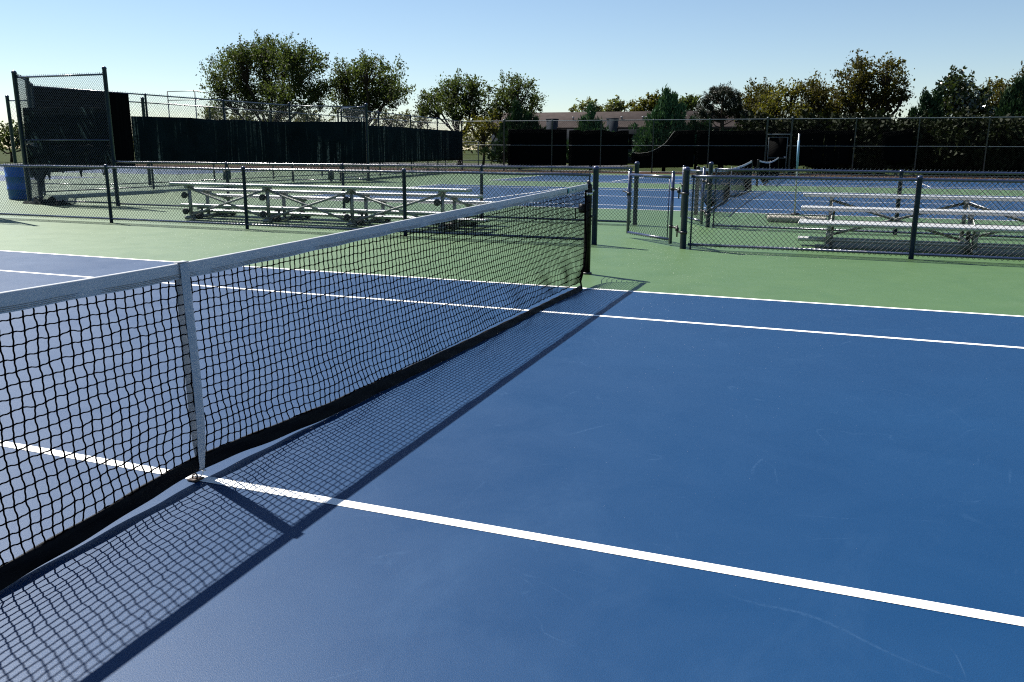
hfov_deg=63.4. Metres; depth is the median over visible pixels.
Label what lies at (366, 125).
side fence
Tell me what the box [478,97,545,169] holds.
juniper
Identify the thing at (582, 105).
leafy tree
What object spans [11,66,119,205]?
tall fence panel
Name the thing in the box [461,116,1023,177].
back fence
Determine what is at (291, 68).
leafy tree
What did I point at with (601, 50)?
sky
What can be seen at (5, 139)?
leafy tree
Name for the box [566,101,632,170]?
juniper
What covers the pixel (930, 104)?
juniper
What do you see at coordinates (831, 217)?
bleacher
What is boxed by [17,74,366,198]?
side fence
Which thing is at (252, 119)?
leafy tree
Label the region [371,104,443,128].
leafy tree
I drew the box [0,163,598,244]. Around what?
chain link fence
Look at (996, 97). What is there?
leafy tree
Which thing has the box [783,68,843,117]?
oak tree
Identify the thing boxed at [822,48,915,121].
oak tree
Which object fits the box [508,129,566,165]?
windscreen
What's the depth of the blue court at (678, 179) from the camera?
36.70 m
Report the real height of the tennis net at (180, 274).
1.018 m
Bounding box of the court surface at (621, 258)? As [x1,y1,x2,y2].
[0,167,1023,315]
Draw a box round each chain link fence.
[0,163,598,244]
[115,160,639,224]
[680,167,1023,261]
[705,162,1023,237]
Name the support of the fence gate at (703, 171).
attached to the chain link fence at (862, 171)
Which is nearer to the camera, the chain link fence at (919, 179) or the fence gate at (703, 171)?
the chain link fence at (919, 179)
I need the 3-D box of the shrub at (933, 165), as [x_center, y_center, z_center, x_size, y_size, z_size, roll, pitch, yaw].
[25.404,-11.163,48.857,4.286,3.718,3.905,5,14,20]
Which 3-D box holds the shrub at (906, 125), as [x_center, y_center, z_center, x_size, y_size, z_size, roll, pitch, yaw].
[22.833,-11.439,48.444,4.497,3.683,3.905,5,14,20]
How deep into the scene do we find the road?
76.00 m
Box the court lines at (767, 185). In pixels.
[495,175,1001,189]
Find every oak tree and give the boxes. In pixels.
[752,77,817,122]
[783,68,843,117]
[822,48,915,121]
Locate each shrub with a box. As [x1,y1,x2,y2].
[725,107,795,172]
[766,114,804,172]
[789,104,842,173]
[803,122,849,173]
[822,108,876,172]
[830,123,898,174]
[857,108,904,173]
[880,113,937,174]
[903,110,952,174]
[911,132,969,175]
[923,106,1000,175]
[944,116,1017,175]
[973,110,1023,175]
[997,121,1023,176]
[1017,115,1023,150]
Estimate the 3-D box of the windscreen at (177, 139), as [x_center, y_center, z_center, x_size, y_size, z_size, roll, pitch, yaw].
[-10.079,-7.678,32.035,1.720,1.800,10.531,10,16,35]
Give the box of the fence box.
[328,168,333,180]
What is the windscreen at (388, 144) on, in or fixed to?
attached to the side fence at (366, 125)
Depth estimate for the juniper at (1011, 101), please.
48.36 m
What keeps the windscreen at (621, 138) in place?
attached to the back fence at (719, 128)
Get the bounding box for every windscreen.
[23,107,111,204]
[33,87,134,171]
[131,116,366,163]
[368,125,462,162]
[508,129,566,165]
[568,130,628,165]
[631,130,694,167]
[695,130,764,166]
[795,129,854,165]
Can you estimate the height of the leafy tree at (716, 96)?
6.297 m
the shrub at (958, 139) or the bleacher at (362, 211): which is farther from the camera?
the shrub at (958, 139)
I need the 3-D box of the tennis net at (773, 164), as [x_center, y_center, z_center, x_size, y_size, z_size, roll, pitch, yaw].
[11.977,-7.920,38.347,0.189,1.018,12.800,5,14,20]
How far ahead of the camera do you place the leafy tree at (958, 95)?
50.18 m
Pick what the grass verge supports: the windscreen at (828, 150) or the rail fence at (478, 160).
the rail fence at (478, 160)
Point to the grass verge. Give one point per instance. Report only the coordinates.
(666, 169)
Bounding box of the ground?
[0,148,915,170]
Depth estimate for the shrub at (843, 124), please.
48.46 m
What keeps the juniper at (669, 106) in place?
on the mulch bed
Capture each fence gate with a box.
[622,169,688,243]
[679,165,712,223]
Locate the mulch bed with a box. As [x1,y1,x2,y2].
[135,164,1023,179]
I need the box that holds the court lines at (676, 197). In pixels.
[272,184,1008,220]
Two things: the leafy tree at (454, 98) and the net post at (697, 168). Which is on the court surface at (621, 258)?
the net post at (697, 168)
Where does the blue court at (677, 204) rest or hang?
on the court surface at (621, 258)
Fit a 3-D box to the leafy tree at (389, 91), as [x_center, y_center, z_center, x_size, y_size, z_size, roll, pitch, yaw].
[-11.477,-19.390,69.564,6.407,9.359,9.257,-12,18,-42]
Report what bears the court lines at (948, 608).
on the blue court at (874, 461)
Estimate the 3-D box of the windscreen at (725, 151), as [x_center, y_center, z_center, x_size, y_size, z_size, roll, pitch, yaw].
[12.876,-11.395,49.128,3.894,2.102,0.042,5,14,20]
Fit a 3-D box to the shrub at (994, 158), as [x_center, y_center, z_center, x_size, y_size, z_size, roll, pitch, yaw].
[26.213,-10.538,46.417,4.004,4.173,3.349,5,14,20]
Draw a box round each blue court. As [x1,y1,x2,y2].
[0,167,257,173]
[0,175,91,180]
[0,251,1023,681]
[274,184,1023,220]
[496,175,1023,189]
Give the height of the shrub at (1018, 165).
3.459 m
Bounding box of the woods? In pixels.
[10,123,491,154]
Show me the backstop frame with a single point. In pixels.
(186, 99)
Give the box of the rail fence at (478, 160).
[382,141,507,164]
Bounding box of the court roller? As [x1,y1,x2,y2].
[766,134,826,222]
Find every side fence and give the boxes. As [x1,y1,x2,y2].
[5,95,447,185]
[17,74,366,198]
[340,103,461,180]
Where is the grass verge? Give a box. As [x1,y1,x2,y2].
[135,163,980,175]
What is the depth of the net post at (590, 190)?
9.34 m
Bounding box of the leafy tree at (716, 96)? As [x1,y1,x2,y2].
[692,81,753,167]
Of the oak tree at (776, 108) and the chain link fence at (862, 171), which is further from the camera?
the oak tree at (776, 108)
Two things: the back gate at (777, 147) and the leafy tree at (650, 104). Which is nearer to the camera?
the back gate at (777, 147)
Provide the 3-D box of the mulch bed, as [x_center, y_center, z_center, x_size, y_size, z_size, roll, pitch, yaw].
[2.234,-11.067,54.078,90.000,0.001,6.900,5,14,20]
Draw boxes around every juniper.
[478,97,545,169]
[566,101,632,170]
[628,84,696,171]
[687,114,731,169]
[908,83,945,121]
[991,74,1023,122]
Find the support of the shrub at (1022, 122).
on the mulch bed
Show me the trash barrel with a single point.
(16, 184)
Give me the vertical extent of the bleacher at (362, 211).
0.715 m
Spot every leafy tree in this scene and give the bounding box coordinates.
[0,119,31,161]
[193,29,340,121]
[198,104,335,121]
[325,48,415,125]
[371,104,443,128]
[412,68,501,164]
[459,107,501,164]
[479,68,548,125]
[568,96,603,111]
[600,94,628,111]
[626,90,660,110]
[679,93,700,110]
[692,81,753,167]
[729,77,779,168]
[923,65,999,121]
[973,61,1023,116]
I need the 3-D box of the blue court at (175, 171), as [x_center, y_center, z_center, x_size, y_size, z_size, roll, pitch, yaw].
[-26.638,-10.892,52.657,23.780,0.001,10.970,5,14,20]
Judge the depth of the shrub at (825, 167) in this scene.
50.66 m
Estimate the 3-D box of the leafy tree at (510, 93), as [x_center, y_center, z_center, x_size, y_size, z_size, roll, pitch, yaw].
[-0.050,-17.634,65.843,5.712,7.677,4.464,5,14,20]
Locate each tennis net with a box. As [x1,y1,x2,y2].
[0,184,590,590]
[699,161,751,210]
[759,157,778,184]
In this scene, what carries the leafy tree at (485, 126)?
on the grass verge
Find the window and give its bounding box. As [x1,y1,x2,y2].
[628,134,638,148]
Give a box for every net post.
[575,180,593,273]
[694,166,699,214]
[755,159,759,185]
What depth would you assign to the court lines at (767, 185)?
35.99 m
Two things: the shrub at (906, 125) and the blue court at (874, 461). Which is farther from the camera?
the shrub at (906, 125)
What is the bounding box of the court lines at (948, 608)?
[0,250,1023,625]
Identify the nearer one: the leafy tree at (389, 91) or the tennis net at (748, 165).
the tennis net at (748, 165)
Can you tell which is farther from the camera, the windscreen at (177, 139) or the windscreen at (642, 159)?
the windscreen at (642, 159)
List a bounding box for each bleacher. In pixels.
[169,182,496,229]
[798,193,1023,254]
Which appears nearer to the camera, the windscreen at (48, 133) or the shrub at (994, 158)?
the windscreen at (48, 133)
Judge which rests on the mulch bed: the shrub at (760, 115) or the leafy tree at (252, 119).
the shrub at (760, 115)
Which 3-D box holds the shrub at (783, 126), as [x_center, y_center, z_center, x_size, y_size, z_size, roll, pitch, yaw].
[16.565,-11.977,51.132,3.455,3.925,3.077,-10,17,-38]
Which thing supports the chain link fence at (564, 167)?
on the court surface at (621, 258)
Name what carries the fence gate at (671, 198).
attached to the chain link fence at (919, 179)
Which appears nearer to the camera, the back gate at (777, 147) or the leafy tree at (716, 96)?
the back gate at (777, 147)
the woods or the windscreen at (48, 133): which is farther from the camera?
the woods
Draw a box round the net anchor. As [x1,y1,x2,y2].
[187,473,204,481]
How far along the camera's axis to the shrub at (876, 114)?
47.96 m
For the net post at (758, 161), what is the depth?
32.47 m
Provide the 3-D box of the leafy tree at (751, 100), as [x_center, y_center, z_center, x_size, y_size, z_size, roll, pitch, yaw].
[18.745,-16.834,64.139,3.708,7.038,4.914,-10,16,-37]
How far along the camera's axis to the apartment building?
88.22 m
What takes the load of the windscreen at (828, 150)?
attached to the back fence at (719, 128)
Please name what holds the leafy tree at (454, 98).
on the grass verge
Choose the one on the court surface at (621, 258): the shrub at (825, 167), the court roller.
the court roller
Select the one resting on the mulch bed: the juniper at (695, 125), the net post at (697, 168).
the juniper at (695, 125)
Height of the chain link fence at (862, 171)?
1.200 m
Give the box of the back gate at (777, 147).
[767,134,789,172]
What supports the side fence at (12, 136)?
on the court surface at (621, 258)
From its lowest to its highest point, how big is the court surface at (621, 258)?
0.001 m
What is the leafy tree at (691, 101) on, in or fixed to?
on the ground
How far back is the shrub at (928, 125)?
47.82 m
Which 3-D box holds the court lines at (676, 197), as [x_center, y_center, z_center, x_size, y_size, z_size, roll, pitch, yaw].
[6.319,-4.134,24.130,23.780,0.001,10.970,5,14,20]
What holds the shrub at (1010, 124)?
on the mulch bed
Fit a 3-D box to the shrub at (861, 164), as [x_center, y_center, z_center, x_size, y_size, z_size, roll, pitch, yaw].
[20.775,-11.023,48.943,3.674,3.527,3.851,-4,14,-16]
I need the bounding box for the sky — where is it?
[0,0,1023,149]
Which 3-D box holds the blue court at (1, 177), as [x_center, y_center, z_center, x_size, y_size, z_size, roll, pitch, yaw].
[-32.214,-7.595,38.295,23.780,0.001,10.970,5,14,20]
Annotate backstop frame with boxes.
[167,90,225,118]
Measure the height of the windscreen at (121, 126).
2.530 m
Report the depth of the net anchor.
3.54 m
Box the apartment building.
[492,111,739,163]
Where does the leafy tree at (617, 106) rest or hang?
on the ground
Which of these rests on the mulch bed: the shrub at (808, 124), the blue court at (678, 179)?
the shrub at (808, 124)
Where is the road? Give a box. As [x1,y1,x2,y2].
[369,163,634,166]
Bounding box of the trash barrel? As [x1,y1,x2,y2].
[4,164,29,199]

